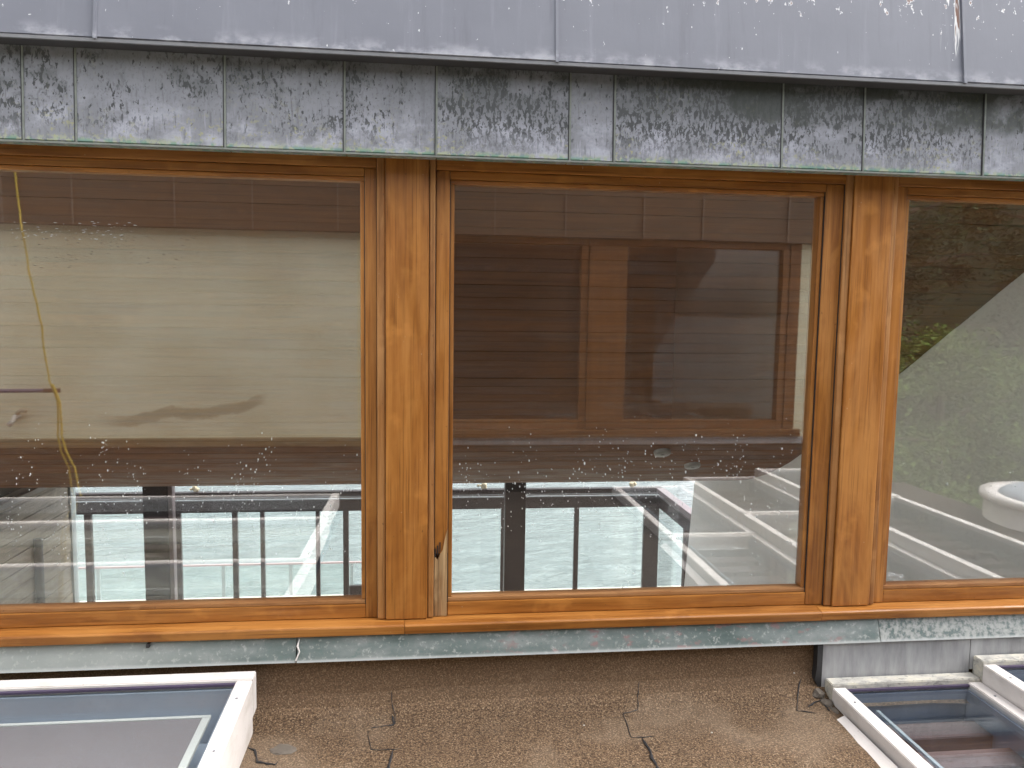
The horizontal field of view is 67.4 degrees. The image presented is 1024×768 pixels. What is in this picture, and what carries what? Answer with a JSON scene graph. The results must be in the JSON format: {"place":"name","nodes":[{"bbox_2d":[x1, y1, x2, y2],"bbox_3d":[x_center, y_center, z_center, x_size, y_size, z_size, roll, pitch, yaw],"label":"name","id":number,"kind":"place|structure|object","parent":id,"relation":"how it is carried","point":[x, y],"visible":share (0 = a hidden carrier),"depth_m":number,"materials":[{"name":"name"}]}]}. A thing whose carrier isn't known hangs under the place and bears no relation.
{"place":"outdoors","nodes":[
{"label":"outdoors","id":0,"kind":"place"},
{"bbox_2d":[0,487,72,603],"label":"wall","id":1,"kind":"structure","parent":0,"point":[37,512],"depth_m":6.66,"materials":[{"name":"white paint"}]},
{"bbox_2d":[0,488,47,510],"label":"cornice strip","id":2,"kind":"object","parent":1,"relation":"attached to","point":[18,498],"depth_m":6.34,"materials":[{"name":"grey concrete"}]},
{"bbox_2d":[33,537,44,602],"bbox_3d":[-4.127,2.327,6.754,0.071,1.980,0.072,0,5,-6],"label":"drain pipe","id":3,"kind":"object","parent":1,"relation":"attached to","point":[39,570],"visible":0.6,"depth_m":6.67,"materials":[{"name":"grey metal"}]},
{"bbox_2d":[190,486,199,491],"bbox_3d":[-3.760,1.239,9.108,0.115,0.091,0.062,0,5,-6],"label":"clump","id":4,"kind":"object","parent":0,"point":[195,488],"visible":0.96,"depth_m":9.09,"materials":[{"name":"beige"}]},
{"bbox_2d":[80,585,680,601],"bbox_3d":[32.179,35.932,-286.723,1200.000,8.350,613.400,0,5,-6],"label":"ground","id":5,"kind":"structure","parent":0,"point":[342,594],"depth_m":11.45,"materials":[{"name":"grey"}]},
{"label":"terrace","id":6,"kind":"structure","parent":5,"relation":"on","visible":0},
{"bbox_2d":[78,561,361,599],"bbox_3d":[-5.558,3.963,13.888,6.100,1.442,0.062,0,5,-6],"label":"balustrade","id":7,"kind":"object","parent":6,"relation":"on","point":[98,576],"visible":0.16,"depth_m":13.88,"materials":[{"name":"white metal"}]},
{"bbox_2d":[75,486,691,601],"bbox_3d":[-2.658,2.284,8.318,9.400,1.815,2.075,0,5,-6],"label":"deck balustrade","id":8,"kind":"object","parent":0,"point":[664,501],"visible":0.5,"depth_m":9.26,"materials":[{"name":"brown metal"}]},
{"bbox_2d":[75,481,694,600],"bbox_3d":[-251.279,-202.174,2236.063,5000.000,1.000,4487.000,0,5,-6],"label":"sea","id":9,"kind":"structure","parent":0,"point":[548,554],"depth_m":37.41,"materials":[{"name":"liquid"}]},
{"bbox_2d":[477,483,486,488],"bbox_3d":[-0.367,1.253,9.488,0.125,0.095,0.068,2,6,16],"label":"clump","id":10,"kind":"object","parent":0,"point":[483,486],"visible":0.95,"depth_m":9.46,"materials":[{"name":"beige"}]},
{"bbox_2d":[0,639,972,767],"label":"flat roof","id":11,"kind":"structure","parent":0,"point":[757,707],"depth_m":2.69,"materials":[{"name":"brown concrete"}]},
{"bbox_2d":[0,671,256,767],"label":"skylight","id":12,"kind":"object","parent":11,"relation":"in","point":[196,720],"visible":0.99,"depth_m":2.39,"materials":[{"name":"white paint"}]},
{"bbox_2d":[0,598,1023,646],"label":"timber sill","id":13,"kind":"structure","parent":11,"relation":"on","point":[124,633],"depth_m":2.74,"materials":[{"name":"brown wood"}]},
{"bbox_2d":[0,155,376,627],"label":"timber window","id":14,"kind":"structure","parent":13,"relation":"on","point":[364,604],"depth_m":2.63,"materials":[{"name":"glass"},{"name":"timber"}]},
{"bbox_2d":[376,158,435,619],"bbox_3d":[-0.368,-0.015,2.705,0.236,1.689,0.133,0,5,-6],"label":"timber post","id":15,"kind":"object","parent":13,"relation":"on","point":[406,245],"visible":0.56,"depth_m":2.64,"materials":[{"name":"brown wood"}]},
{"bbox_2d":[0,144,1023,190],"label":"window lintel","id":16,"kind":"structure","parent":15,"relation":"attached to","point":[312,160],"depth_m":2.62,"materials":[{"name":"brown wood"}]},
{"bbox_2d":[0,614,1023,672],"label":"sill flashing","id":17,"kind":"object","parent":13,"relation":"attached to","point":[23,659],"visible":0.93,"depth_m":2.73,"materials":[{"name":"grey metal"}]},
{"bbox_2d":[434,171,843,615],"bbox_3d":[0.458,0.053,2.793,1.469,1.562,0.076,0,5,-6],"label":"timber window","id":18,"kind":"structure","parent":13,"relation":"on","point":[806,588],"depth_m":2.79,"materials":[{"name":"timber"},{"name":"glass"}]},
{"bbox_2d":[822,175,898,605],"bbox_3d":[1.286,-0.008,2.892,0.238,1.689,0.133,0,5,-6],"label":"timber post","id":19,"kind":"object","parent":13,"relation":"on","point":[869,219],"visible":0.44,"depth_m":2.83,"materials":[{"name":"brown wood"}]},
{"bbox_2d":[873,187,1023,602],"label":"timber window","id":20,"kind":"structure","parent":13,"relation":"on","point":[938,590],"depth_m":2.89,"materials":[{"name":"brown wood"}]},
{"bbox_2d":[837,716,897,767],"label":"kerb trim","id":21,"kind":"structure","parent":11,"relation":"on","point":[880,758],"depth_m":2.55,"materials":[{"name":"white paint"}]},
{"bbox_2d":[812,637,1023,686],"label":"lead upstand","id":22,"kind":"object","parent":11,"relation":"on","point":[891,658],"visible":0.55,"depth_m":2.92,"materials":[{"name":"grey metal"}]},
{"bbox_2d":[825,672,1023,767],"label":"skylight","id":23,"kind":"object","parent":11,"relation":"in","point":[984,728],"visible":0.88,"depth_m":2.75,"materials":[{"name":"white paint"}]},
{"bbox_2d":[972,653,1023,710],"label":"skylight","id":24,"kind":"object","parent":11,"relation":"in","point":[1002,675],"visible":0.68,"depth_m":2.87,"materials":[{"name":"white paint"}]},
{"bbox_2d":[0,171,1023,487],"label":"ceiling","id":25,"kind":"structure","parent":0,"point":[640,327],"depth_m":3.61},
{"bbox_2d":[654,448,670,456],"bbox_3d":[1.026,0.466,5.248,0.116,0.084,0.113,0,5,-6],"label":"ceiling lamp","id":26,"kind":"object","parent":25,"relation":"attached to","point":[663,452],"visible":1,"depth_m":5.21,"materials":[{"name":"metal"}]},
{"bbox_2d":[684,462,700,469],"bbox_3d":[1.304,0.587,5.553,0.116,0.079,0.115,0,5,-6],"label":"ceiling lamp","id":27,"kind":"object","parent":25,"relation":"attached to","point":[692,465],"visible":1,"depth_m":5.51,"materials":[{"name":"metal"}]},
{"bbox_2d":[629,482,636,487],"bbox_3d":[1.521,1.270,9.696,0.101,0.087,0.068,-2,6,-28],"label":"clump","id":28,"kind":"object","parent":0,"point":[632,484],"visible":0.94,"depth_m":9.68,"materials":[{"name":"beige"}]},
{"bbox_2d":[684,273,1023,585],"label":"wall","id":29,"kind":"structure","parent":0,"point":[960,395],"depth_m":3.97,"materials":[{"name":"grey paint"}]},
{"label":"floor","id":30,"kind":"structure","parent":0,"visible":0},
{"bbox_2d":[68,483,525,601],"bbox_3d":[-1.254,1.995,7.793,6.030,2.530,0.120,0,5,-6],"label":"glazed screen","id":31,"kind":"object","parent":30,"relation":"on","point":[160,554],"visible":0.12,"depth_m":7.47,"materials":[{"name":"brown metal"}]},
{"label":"roof","id":32,"kind":"structure","parent":0,"visible":0},
{"bbox_2d":[0,44,1023,180],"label":"cladding band","id":33,"kind":"object","parent":32,"relation":"attached to","point":[83,97],"visible":1,"depth_m":2.48,"materials":[{"name":"zinc"}]},
{"bbox_2d":[0,0,1023,95],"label":"roof edge","id":34,"kind":"object","parent":32,"relation":"attached to","point":[969,46],"visible":0.99,"depth_m":2.44,"materials":[{"name":"metal"}]}
]}

